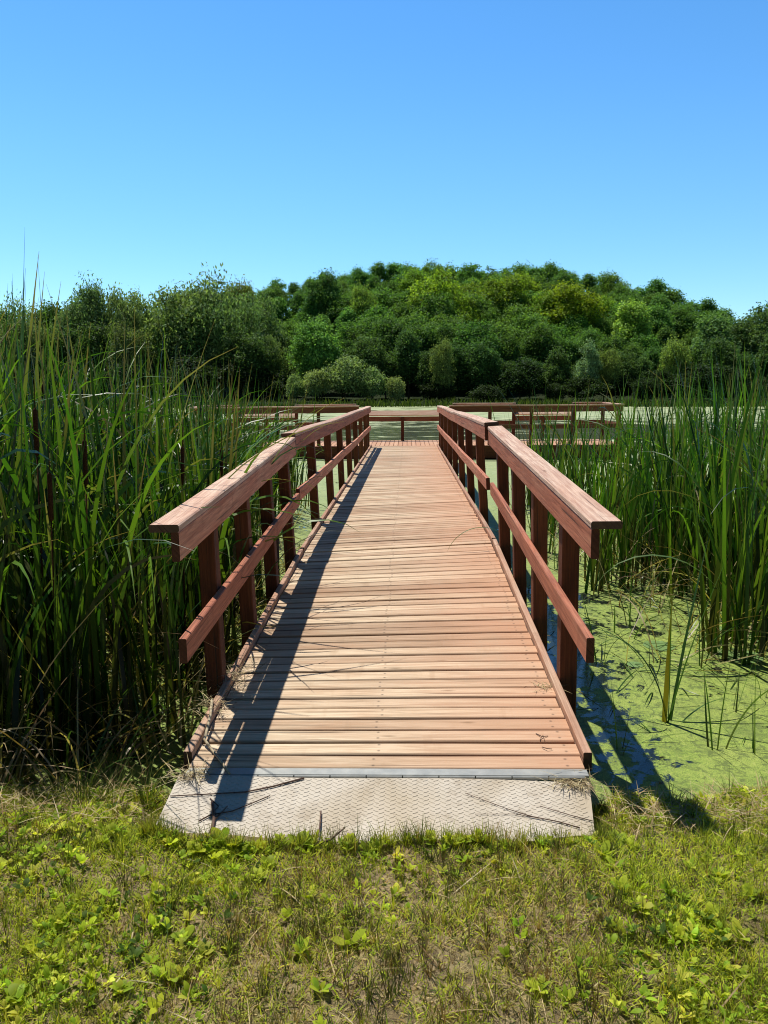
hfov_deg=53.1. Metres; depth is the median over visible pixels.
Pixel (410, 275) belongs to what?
maple tree
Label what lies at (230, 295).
broadleaf tree
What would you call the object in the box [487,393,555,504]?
cattail
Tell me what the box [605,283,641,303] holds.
broadleaf tree
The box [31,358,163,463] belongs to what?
cattail
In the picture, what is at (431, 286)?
maple tree
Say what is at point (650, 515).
cattail
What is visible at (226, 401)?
cattail
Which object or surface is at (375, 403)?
shore reeds
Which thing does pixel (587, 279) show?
poplar tree
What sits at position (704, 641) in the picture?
reed shoot
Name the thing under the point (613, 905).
grass tuft
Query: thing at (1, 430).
cattail
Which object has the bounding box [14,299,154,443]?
cattail
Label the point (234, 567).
cattail
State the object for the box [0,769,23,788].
sedge tuft
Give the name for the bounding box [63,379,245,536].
cattail
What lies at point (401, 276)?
broadleaf tree
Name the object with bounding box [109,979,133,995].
broadleaf weed
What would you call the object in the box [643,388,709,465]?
cattail
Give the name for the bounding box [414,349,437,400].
poplar tree
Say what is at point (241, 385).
willow shrub
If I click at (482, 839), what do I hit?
broadleaf weed
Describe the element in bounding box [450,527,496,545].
reed leaf
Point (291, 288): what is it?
poplar tree
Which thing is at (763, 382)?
willow shrub
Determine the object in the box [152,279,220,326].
broadleaf tree
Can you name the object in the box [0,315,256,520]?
cattail
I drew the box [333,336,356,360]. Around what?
maple tree
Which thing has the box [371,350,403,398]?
broadleaf tree
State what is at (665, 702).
cattail
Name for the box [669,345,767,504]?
cattail
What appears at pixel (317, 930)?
grass tuft
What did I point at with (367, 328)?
broadleaf tree
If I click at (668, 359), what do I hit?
maple tree
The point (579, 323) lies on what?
broadleaf tree
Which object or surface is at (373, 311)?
broadleaf tree
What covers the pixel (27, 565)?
cattail
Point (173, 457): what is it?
cattail
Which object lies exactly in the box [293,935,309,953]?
broadleaf weed
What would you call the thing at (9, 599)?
cattail
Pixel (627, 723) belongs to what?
reed shoot
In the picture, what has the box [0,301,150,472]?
cattail
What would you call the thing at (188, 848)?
broadleaf weed
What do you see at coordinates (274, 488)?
cattail
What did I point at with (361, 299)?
maple tree
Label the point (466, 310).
maple tree
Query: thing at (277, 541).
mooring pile
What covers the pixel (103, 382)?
cattail
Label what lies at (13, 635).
cattail
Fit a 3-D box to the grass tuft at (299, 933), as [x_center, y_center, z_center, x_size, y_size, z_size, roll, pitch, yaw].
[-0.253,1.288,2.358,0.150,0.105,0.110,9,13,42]
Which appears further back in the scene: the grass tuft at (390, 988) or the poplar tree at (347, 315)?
the poplar tree at (347, 315)
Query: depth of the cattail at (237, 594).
6.71 m
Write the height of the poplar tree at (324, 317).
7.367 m
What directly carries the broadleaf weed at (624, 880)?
on the ground at (416, 392)
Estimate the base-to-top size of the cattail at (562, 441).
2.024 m
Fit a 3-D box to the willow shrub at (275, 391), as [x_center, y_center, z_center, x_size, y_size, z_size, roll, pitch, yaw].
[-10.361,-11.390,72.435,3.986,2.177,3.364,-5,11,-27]
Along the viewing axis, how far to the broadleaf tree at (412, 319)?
87.24 m
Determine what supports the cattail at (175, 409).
in the water
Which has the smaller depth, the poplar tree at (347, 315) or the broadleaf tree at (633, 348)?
the broadleaf tree at (633, 348)
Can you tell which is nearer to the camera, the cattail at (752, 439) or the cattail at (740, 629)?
the cattail at (740, 629)
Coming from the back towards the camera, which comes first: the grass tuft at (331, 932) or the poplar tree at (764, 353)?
the poplar tree at (764, 353)
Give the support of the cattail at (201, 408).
in the water
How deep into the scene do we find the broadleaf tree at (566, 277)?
106.07 m
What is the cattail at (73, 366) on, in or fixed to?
in the water
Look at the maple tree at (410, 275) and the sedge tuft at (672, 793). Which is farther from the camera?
the maple tree at (410, 275)
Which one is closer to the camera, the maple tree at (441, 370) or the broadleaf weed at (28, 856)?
the broadleaf weed at (28, 856)
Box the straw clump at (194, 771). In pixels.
[157,755,235,788]
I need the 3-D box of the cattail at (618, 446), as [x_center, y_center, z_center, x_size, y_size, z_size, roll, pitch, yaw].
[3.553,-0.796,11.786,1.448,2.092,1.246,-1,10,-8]
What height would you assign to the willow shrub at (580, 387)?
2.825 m
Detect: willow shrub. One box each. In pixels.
[2,363,56,395]
[93,361,145,395]
[142,381,152,398]
[148,380,172,396]
[156,354,228,400]
[208,379,226,395]
[219,359,284,398]
[251,380,287,400]
[284,374,306,400]
[300,368,336,401]
[322,353,367,401]
[355,365,388,400]
[384,375,405,400]
[420,382,442,401]
[434,383,457,400]
[467,384,506,401]
[495,356,547,401]
[541,382,567,399]
[561,375,613,399]
[599,371,635,400]
[631,377,660,400]
[643,368,686,399]
[658,361,724,401]
[700,362,754,399]
[733,386,753,399]
[748,376,767,399]
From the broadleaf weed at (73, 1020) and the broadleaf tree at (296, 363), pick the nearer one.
the broadleaf weed at (73, 1020)
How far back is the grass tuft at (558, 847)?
2.79 m
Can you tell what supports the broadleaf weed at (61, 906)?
on the ground at (416, 392)
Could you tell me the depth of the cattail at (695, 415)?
9.18 m
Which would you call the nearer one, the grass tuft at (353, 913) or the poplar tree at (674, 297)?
the grass tuft at (353, 913)
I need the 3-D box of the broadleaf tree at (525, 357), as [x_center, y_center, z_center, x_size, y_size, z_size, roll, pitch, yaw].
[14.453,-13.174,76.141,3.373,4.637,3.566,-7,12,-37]
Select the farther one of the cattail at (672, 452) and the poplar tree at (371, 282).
the poplar tree at (371, 282)
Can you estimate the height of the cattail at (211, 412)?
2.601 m
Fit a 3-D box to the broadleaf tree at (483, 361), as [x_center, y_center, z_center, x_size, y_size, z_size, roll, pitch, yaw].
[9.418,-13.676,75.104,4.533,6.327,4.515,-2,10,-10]
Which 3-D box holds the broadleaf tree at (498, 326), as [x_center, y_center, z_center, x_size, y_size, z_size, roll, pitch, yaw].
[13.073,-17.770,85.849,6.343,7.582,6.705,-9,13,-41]
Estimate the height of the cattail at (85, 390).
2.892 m
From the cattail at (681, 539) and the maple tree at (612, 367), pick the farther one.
the maple tree at (612, 367)
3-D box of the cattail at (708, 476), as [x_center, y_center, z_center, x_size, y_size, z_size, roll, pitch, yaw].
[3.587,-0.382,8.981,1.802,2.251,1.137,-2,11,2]
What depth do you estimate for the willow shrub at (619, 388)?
71.90 m
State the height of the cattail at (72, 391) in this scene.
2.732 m
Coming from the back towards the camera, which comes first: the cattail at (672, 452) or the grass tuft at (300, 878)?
the cattail at (672, 452)
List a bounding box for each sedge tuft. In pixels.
[0,762,39,803]
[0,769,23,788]
[30,761,81,800]
[38,747,108,804]
[43,769,117,810]
[68,763,100,794]
[70,748,137,798]
[112,756,171,801]
[117,757,177,806]
[653,773,696,805]
[715,763,752,794]
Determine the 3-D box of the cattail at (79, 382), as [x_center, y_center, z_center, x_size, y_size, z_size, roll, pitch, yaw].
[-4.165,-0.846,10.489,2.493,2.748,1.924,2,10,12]
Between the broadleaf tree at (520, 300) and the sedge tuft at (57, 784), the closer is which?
the sedge tuft at (57, 784)
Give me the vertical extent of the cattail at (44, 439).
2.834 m
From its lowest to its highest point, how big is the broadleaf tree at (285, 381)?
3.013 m
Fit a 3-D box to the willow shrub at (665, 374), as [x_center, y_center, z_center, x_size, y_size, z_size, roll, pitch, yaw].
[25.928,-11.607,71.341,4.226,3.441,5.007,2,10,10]
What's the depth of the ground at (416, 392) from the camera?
2.38 m
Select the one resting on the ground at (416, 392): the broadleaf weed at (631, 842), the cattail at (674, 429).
the broadleaf weed at (631, 842)
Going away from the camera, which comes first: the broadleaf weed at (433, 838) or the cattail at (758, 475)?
the broadleaf weed at (433, 838)
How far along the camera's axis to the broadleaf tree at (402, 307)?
91.71 m
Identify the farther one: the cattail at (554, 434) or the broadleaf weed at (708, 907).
the cattail at (554, 434)
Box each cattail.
[0,237,186,746]
[0,254,121,737]
[0,268,192,707]
[0,287,113,500]
[0,291,308,701]
[0,295,206,679]
[0,298,70,416]
[0,299,171,784]
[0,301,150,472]
[0,301,246,731]
[0,303,22,402]
[0,310,124,775]
[0,312,76,427]
[0,313,103,434]
[0,313,198,756]
[0,314,133,415]
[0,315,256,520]
[0,323,343,767]
[0,330,220,757]
[0,335,186,583]
[0,344,120,497]
[0,344,147,696]
[0,354,122,555]
[0,369,91,531]
[0,377,72,416]
[0,382,149,644]
[0,394,98,417]
[0,402,146,480]
[0,422,60,518]
[0,439,190,789]
[1,283,91,466]
[1,324,76,656]
[1,330,203,473]
[1,341,188,554]
[1,371,304,768]
[1,393,122,504]
[1,422,117,755]
[2,318,172,514]
[2,329,118,465]
[2,337,120,488]
[3,311,106,490]
[3,412,195,773]
[4,281,94,437]
[4,322,169,583]
[8,355,150,513]
[9,271,87,467]
[9,354,126,485]
[11,369,148,674]
[12,307,258,648]
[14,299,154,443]
[14,369,147,448]
[14,390,180,632]
[16,357,140,513]
[16,363,149,549]
[22,324,316,621]
[28,356,133,420]
[29,358,219,569]
[31,344,134,428]
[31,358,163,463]
[31,369,162,454]
[33,356,307,561]
[36,373,197,552]
[38,268,207,767]
[55,306,208,450]
[56,347,304,637]
[56,348,276,604]
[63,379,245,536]
[64,359,175,495]
[67,304,326,668]
[67,342,284,531]
[71,356,282,623]
[71,364,318,693]
[81,343,276,481]
[81,369,356,678]
[82,338,211,438]
[90,377,277,508]
[94,352,190,434]
[96,359,196,474]
[97,374,205,430]
[101,345,235,454]
[103,349,228,474]
[109,411,235,559]
[116,356,223,513]
[119,378,332,611]
[122,373,242,469]
[127,326,209,438]
[127,420,290,693]
[130,373,217,471]
[132,353,358,659]
[136,380,230,449]
[139,368,187,429]
[143,381,301,607]
[145,395,259,579]
[146,350,230,482]
[150,361,272,454]
[156,360,264,433]
[163,361,290,511]
[166,362,341,574]
[168,370,251,452]
[170,360,291,503]
[174,360,258,548]
[181,368,310,541]
[185,375,250,440]
[194,358,291,451]
[196,366,271,459]
[196,381,277,538]
[200,380,321,518]
[203,389,275,458]
[208,394,301,531]
[212,383,322,503]
[216,376,335,602]
[224,382,295,487]
[236,406,304,516]
[241,396,290,514]
[248,404,330,540]
[277,386,322,507]
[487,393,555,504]
[496,387,582,569]
[503,406,544,509]
[506,385,592,562]
[529,392,585,475]
[529,427,610,542]
[531,386,594,477]
[531,399,594,523]
[533,427,579,533]
[537,399,603,487]
[538,378,658,509]
[549,396,683,566]
[550,406,606,499]
[552,376,693,521]
[555,396,677,589]
[561,381,653,498]
[562,409,687,593]
[570,383,685,591]
[574,364,764,563]
[574,371,708,562]
[579,369,767,600]
[582,402,607,494]
[585,393,765,581]
[586,398,654,511]
[591,354,702,536]
[592,538,741,723]
[593,366,761,585]
[595,358,697,546]
[595,452,767,664]
[596,366,709,528]
[597,385,668,467]
[603,394,713,512]
[604,352,763,567]
[605,392,703,576]
[605,405,708,565]
[608,372,732,603]
[609,383,764,520]
[610,387,737,535]
[620,368,735,577]
[624,405,767,632]
[629,454,767,604]
[631,357,743,469]
[634,387,694,470]
[636,382,732,523]
[640,343,767,659]
[640,364,766,652]
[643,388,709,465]
[648,355,767,518]
[649,376,725,500]
[653,385,762,531]
[655,349,765,574]
[659,339,767,658]
[661,342,767,610]
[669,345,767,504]
[669,374,740,458]
[672,344,767,563]
[679,442,767,648]
[685,381,761,460]
[687,350,766,550]
[694,418,767,548]
[698,381,753,484]
[699,417,762,522]
[704,360,765,467]
[705,369,766,559]
[707,408,767,575]
[711,372,763,515]
[713,369,766,486]
[715,341,767,578]
[719,360,767,501]
[723,348,767,580]
[734,383,767,468]
[737,369,767,455]
[759,404,767,630]
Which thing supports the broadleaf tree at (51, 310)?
on the ground at (416, 392)
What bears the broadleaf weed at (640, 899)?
on the ground at (416, 392)
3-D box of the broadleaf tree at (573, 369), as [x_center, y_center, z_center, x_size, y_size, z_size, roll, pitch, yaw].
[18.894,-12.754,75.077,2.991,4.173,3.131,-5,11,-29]
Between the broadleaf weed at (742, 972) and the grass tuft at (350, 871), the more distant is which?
the grass tuft at (350, 871)
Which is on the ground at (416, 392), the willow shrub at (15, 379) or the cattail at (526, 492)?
the willow shrub at (15, 379)
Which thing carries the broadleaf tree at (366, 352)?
on the ground at (416, 392)
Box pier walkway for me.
[281,406,498,552]
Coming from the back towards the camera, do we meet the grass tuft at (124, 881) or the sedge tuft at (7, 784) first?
the sedge tuft at (7, 784)
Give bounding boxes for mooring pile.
[276,538,279,583]
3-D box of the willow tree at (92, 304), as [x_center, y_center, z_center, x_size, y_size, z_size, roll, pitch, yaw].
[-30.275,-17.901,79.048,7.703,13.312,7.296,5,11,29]
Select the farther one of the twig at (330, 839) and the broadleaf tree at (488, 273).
the broadleaf tree at (488, 273)
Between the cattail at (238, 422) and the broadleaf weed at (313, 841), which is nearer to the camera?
the broadleaf weed at (313, 841)
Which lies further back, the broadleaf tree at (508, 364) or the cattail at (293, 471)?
the broadleaf tree at (508, 364)
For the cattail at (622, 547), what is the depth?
7.63 m
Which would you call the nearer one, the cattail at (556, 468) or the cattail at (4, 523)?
the cattail at (4, 523)
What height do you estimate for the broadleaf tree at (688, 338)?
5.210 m
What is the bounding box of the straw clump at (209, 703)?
[190,691,235,718]
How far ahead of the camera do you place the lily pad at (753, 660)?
5.75 m
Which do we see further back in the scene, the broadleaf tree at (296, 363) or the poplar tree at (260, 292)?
the poplar tree at (260, 292)
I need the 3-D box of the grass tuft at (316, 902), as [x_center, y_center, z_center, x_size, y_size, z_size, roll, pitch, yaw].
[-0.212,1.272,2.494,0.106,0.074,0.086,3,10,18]
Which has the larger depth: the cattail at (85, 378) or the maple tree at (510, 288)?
the maple tree at (510, 288)
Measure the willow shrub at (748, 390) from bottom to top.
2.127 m
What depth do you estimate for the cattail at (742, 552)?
6.02 m
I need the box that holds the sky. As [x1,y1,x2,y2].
[0,0,767,322]
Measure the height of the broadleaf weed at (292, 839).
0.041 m
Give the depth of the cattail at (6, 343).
8.68 m
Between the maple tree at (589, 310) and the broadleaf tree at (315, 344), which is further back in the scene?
the maple tree at (589, 310)
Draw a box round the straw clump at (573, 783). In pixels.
[534,769,627,797]
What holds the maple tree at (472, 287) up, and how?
on the ground at (416, 392)
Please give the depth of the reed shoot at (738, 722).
4.30 m
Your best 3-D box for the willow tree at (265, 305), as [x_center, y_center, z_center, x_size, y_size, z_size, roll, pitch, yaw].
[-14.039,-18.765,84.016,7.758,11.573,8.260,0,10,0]
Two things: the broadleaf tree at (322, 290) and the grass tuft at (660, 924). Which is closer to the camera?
the grass tuft at (660, 924)
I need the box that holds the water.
[0,406,767,806]
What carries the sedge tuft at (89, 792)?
on the ground at (416, 392)
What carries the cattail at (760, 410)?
in the water
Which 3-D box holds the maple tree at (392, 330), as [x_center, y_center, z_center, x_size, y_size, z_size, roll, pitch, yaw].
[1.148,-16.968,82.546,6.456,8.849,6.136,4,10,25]
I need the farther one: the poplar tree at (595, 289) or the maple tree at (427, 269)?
the maple tree at (427, 269)
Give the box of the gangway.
[148,426,622,843]
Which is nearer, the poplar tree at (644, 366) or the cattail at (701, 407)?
the cattail at (701, 407)
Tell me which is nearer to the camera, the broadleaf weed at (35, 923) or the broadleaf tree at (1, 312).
the broadleaf weed at (35, 923)
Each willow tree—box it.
[0,288,46,328]
[0,309,69,376]
[24,320,74,381]
[53,270,125,355]
[88,315,161,398]
[92,282,156,349]
[137,262,264,395]
[137,349,163,382]
[139,306,159,347]
[142,280,192,344]
[196,294,271,395]
[201,336,232,397]
[234,287,290,355]
[250,332,295,385]
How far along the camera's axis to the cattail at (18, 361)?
8.36 m
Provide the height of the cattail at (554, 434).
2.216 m
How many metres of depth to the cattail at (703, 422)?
11.08 m
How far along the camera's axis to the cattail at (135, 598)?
5.45 m
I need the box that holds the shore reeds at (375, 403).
[1,395,767,407]
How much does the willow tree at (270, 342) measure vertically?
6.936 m
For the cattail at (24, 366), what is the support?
in the water
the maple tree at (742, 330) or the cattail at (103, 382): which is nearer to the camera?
the cattail at (103, 382)
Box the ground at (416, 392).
[0,334,767,1023]
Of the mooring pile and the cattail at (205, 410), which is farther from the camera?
the cattail at (205, 410)
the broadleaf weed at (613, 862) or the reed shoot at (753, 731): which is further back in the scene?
the reed shoot at (753, 731)
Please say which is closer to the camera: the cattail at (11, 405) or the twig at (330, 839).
the twig at (330, 839)
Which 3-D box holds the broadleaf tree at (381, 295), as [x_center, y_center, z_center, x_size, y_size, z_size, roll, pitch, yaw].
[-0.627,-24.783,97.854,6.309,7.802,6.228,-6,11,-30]
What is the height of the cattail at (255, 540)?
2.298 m
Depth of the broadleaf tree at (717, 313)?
106.64 m
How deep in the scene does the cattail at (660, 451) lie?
8.58 m
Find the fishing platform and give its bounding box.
[189,402,623,458]
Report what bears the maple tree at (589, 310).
on the ground at (416, 392)
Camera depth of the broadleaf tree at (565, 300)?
92.56 m
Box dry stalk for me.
[203,699,230,774]
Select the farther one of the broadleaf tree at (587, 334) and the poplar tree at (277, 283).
the poplar tree at (277, 283)
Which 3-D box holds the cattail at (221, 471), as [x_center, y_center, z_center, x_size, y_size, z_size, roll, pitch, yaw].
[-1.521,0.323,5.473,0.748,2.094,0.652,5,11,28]
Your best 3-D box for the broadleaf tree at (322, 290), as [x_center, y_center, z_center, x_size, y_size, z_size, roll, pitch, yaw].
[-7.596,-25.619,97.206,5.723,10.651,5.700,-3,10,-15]
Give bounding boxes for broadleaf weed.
[6,979,34,1006]
[24,854,34,860]
[32,917,47,926]
[48,902,71,923]
[70,1015,80,1023]
[95,914,104,923]
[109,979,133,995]
[121,956,131,963]
[131,864,148,875]
[159,961,188,981]
[171,925,194,941]
[177,980,202,1000]
[187,839,203,854]
[211,827,228,841]
[221,938,235,949]
[228,840,251,856]
[251,835,265,849]
[251,867,268,882]
[260,855,275,867]
[274,833,288,842]
[287,831,310,849]
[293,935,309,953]
[307,834,323,846]
[310,977,331,991]
[331,926,365,944]
[342,835,354,849]
[346,833,357,843]
[359,840,377,853]
[369,835,384,849]
[423,829,435,839]
[426,837,436,844]
[438,842,448,849]
[444,837,461,845]
[467,830,486,842]
[521,974,550,993]
[555,983,575,1005]
[582,831,597,840]
[594,840,614,855]
[604,855,624,865]
[610,875,629,888]
[611,833,623,843]
[615,999,625,1010]
[623,895,649,914]
[627,838,638,847]
[665,920,682,939]
[682,856,695,867]
[689,836,704,842]
[700,901,718,920]
[708,866,729,876]
[731,847,745,857]
[732,916,749,940]
[735,968,749,981]
[741,882,761,898]
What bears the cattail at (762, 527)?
in the water
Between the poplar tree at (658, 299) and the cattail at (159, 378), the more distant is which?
the poplar tree at (658, 299)
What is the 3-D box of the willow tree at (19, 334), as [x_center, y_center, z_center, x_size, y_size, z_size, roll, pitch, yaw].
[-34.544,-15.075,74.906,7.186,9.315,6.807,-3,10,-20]
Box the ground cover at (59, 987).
[0,785,767,1023]
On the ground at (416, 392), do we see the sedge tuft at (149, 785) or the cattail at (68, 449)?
the sedge tuft at (149, 785)
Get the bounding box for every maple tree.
[275,333,297,377]
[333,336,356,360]
[347,326,380,345]
[350,279,377,319]
[369,311,419,363]
[396,267,433,290]
[400,261,415,269]
[406,264,464,308]
[414,262,439,276]
[422,318,466,348]
[423,257,453,277]
[428,335,456,400]
[448,292,484,324]
[452,277,483,298]
[477,274,501,298]
[478,269,534,316]
[506,271,541,300]
[529,285,574,328]
[539,279,606,326]
[592,293,618,317]
[594,269,631,298]
[597,345,622,400]
[642,344,666,371]
[657,334,692,399]
[720,304,767,363]
[733,300,767,342]
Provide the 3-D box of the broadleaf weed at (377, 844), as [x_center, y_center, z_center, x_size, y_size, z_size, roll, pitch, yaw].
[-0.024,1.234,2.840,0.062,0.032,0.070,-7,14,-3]
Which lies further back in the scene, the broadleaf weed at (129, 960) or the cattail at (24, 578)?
the cattail at (24, 578)
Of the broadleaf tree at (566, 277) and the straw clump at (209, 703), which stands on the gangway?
the straw clump at (209, 703)
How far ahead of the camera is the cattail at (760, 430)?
9.76 m
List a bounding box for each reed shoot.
[582,596,627,663]
[602,667,670,753]
[609,574,645,628]
[672,650,754,711]
[689,596,733,667]
[701,666,755,753]
[702,651,767,749]
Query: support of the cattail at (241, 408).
in the water
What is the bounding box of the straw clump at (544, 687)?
[531,679,567,691]
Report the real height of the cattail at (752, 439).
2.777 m
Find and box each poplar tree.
[256,288,263,301]
[266,278,288,304]
[269,295,293,325]
[286,282,300,303]
[287,289,307,319]
[314,313,334,336]
[334,305,359,335]
[335,319,356,345]
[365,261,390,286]
[365,275,380,295]
[383,262,403,282]
[391,327,425,398]
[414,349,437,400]
[444,265,459,282]
[461,275,480,289]
[500,267,511,275]
[526,264,546,281]
[541,346,574,400]
[568,270,585,293]
[573,337,604,382]
[580,271,599,298]
[589,286,607,299]
[611,297,653,345]
[630,355,653,400]
[635,285,645,299]
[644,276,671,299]
[647,292,671,315]
[653,325,675,348]
[661,287,686,305]
[687,310,734,363]
[694,297,718,319]
[716,305,736,323]
[738,351,761,386]
[754,334,767,378]
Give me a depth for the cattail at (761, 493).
5.96 m
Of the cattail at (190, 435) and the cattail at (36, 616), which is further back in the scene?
the cattail at (190, 435)
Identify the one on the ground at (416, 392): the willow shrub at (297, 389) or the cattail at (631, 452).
the willow shrub at (297, 389)
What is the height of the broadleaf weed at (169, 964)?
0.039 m
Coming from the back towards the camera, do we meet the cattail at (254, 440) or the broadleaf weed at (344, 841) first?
the cattail at (254, 440)
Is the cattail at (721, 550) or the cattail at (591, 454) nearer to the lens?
the cattail at (721, 550)
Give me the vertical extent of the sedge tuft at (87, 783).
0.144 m
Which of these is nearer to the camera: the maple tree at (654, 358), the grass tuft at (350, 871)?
the grass tuft at (350, 871)
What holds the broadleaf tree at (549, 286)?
on the ground at (416, 392)
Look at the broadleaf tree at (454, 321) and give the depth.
84.55 m
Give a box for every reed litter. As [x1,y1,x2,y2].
[0,504,767,818]
[529,589,766,749]
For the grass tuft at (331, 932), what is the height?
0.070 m
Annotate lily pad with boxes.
[626,661,643,666]
[643,640,674,650]
[717,648,762,662]
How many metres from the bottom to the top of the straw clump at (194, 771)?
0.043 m
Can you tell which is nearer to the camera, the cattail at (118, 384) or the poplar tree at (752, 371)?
the cattail at (118, 384)
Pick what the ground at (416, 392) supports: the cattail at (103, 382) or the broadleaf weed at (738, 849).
the broadleaf weed at (738, 849)
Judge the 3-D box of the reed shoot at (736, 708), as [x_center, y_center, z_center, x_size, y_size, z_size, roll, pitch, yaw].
[2.049,1.085,4.838,0.511,0.686,0.182,3,10,15]
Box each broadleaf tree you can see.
[0,300,17,335]
[25,296,73,381]
[46,316,93,396]
[49,296,107,322]
[70,315,123,380]
[146,326,190,396]
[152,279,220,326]
[157,307,219,395]
[213,285,253,322]
[219,326,274,398]
[225,274,259,301]
[261,284,291,310]
[277,317,302,337]
[282,315,344,398]
[283,371,300,385]
[288,332,324,377]
[290,302,320,324]
[292,284,306,295]
[302,267,343,324]
[323,291,352,333]
[333,271,348,291]
[333,280,350,297]
[333,386,348,399]
[341,283,369,296]
[341,335,388,398]
[344,264,372,290]
[346,309,397,348]
[353,301,393,332]
[367,285,397,315]
[371,276,404,297]
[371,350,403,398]
[387,284,421,308]
[387,297,422,322]
[391,265,427,292]
[393,310,431,328]
[401,315,438,386]
[411,291,463,325]
[425,311,470,332]
[448,341,469,397]
[450,314,504,390]
[454,262,485,290]
[456,288,504,321]
[459,338,503,390]
[472,302,504,328]
[478,318,525,359]
[481,265,501,285]
[487,286,529,320]
[490,270,510,279]
[493,331,524,377]
[493,360,517,398]
[497,300,539,328]
[505,308,552,342]
[509,259,532,275]
[519,321,561,364]
[521,355,546,398]
[522,289,543,311]
[525,273,545,292]
[534,279,557,294]
[538,259,567,284]
[538,291,586,329]
[541,333,581,383]
[548,323,572,340]
[549,270,584,293]
[558,313,592,338]
[566,361,582,398]
[570,327,603,341]
[573,325,603,364]
[592,317,616,336]
[594,332,629,362]
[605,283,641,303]
[605,299,639,324]
[612,290,646,306]
[614,351,639,397]
[621,341,643,373]
[622,332,663,353]
[625,315,655,336]
[641,290,678,310]
[644,302,675,335]
[663,305,700,347]
[671,300,706,321]
[679,327,703,354]
[681,347,700,365]
[698,331,752,381]
[701,309,730,320]
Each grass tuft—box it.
[8,847,35,877]
[58,820,84,842]
[108,857,144,890]
[174,825,186,843]
[180,880,203,906]
[209,912,254,954]
[271,877,315,907]
[279,909,321,944]
[299,913,326,935]
[301,889,332,913]
[323,922,346,944]
[339,859,357,880]
[342,890,371,927]
[346,952,389,1006]
[371,996,412,1023]
[381,961,410,997]
[389,952,407,973]
[416,928,430,951]
[435,862,466,885]
[544,848,559,862]
[545,827,569,854]
[553,956,609,999]
[567,998,608,1023]
[584,865,597,885]
[586,991,628,1023]
[597,877,628,908]
[601,916,624,943]
[625,908,658,949]
[651,906,677,939]
[672,885,690,901]
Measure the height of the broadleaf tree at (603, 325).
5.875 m
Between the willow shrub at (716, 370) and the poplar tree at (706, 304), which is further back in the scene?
the poplar tree at (706, 304)
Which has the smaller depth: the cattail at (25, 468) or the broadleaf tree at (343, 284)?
the cattail at (25, 468)
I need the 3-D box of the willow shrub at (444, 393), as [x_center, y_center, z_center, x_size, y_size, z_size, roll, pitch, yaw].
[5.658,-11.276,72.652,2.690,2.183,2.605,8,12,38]
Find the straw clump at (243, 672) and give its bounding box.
[193,657,269,709]
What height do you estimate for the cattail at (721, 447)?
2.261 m
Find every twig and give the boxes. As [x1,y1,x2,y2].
[170,777,303,795]
[199,795,269,821]
[209,798,227,832]
[304,811,344,849]
[465,793,591,828]
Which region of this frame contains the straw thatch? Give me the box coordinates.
[0,763,767,1023]
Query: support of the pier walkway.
on the water
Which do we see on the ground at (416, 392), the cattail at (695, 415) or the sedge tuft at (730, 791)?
the sedge tuft at (730, 791)
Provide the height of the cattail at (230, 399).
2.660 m
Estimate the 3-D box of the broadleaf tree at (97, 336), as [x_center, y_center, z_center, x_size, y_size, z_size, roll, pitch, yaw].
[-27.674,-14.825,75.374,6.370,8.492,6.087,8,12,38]
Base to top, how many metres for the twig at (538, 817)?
0.030 m
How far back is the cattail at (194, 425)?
8.28 m
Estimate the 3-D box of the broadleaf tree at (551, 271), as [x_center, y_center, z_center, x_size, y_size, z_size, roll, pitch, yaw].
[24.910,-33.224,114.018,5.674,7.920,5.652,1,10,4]
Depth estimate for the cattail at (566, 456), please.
9.73 m
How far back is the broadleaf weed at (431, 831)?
2.88 m
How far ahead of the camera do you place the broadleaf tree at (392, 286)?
103.10 m
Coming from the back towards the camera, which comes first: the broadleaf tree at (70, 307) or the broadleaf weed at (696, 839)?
the broadleaf tree at (70, 307)
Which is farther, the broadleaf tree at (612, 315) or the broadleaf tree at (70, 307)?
the broadleaf tree at (612, 315)
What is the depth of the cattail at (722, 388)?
8.51 m
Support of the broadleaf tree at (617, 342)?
on the ground at (416, 392)
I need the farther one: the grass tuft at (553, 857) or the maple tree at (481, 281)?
the maple tree at (481, 281)
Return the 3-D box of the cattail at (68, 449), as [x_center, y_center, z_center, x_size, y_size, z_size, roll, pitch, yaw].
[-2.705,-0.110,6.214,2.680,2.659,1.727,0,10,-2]
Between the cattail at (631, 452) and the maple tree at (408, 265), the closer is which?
the cattail at (631, 452)
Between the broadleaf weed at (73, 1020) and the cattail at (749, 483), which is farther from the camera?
the cattail at (749, 483)
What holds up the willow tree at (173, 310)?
on the ground at (416, 392)
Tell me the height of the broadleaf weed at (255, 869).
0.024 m
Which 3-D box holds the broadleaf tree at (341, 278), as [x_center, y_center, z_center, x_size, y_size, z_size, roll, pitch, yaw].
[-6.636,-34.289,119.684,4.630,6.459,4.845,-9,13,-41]
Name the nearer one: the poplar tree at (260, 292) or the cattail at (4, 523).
the cattail at (4, 523)
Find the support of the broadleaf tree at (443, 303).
on the ground at (416, 392)
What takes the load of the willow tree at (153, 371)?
on the ground at (416, 392)
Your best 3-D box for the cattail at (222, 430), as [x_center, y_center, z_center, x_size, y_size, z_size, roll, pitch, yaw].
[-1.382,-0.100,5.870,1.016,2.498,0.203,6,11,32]
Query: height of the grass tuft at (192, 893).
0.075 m
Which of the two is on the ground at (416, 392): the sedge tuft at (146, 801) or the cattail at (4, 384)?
the sedge tuft at (146, 801)

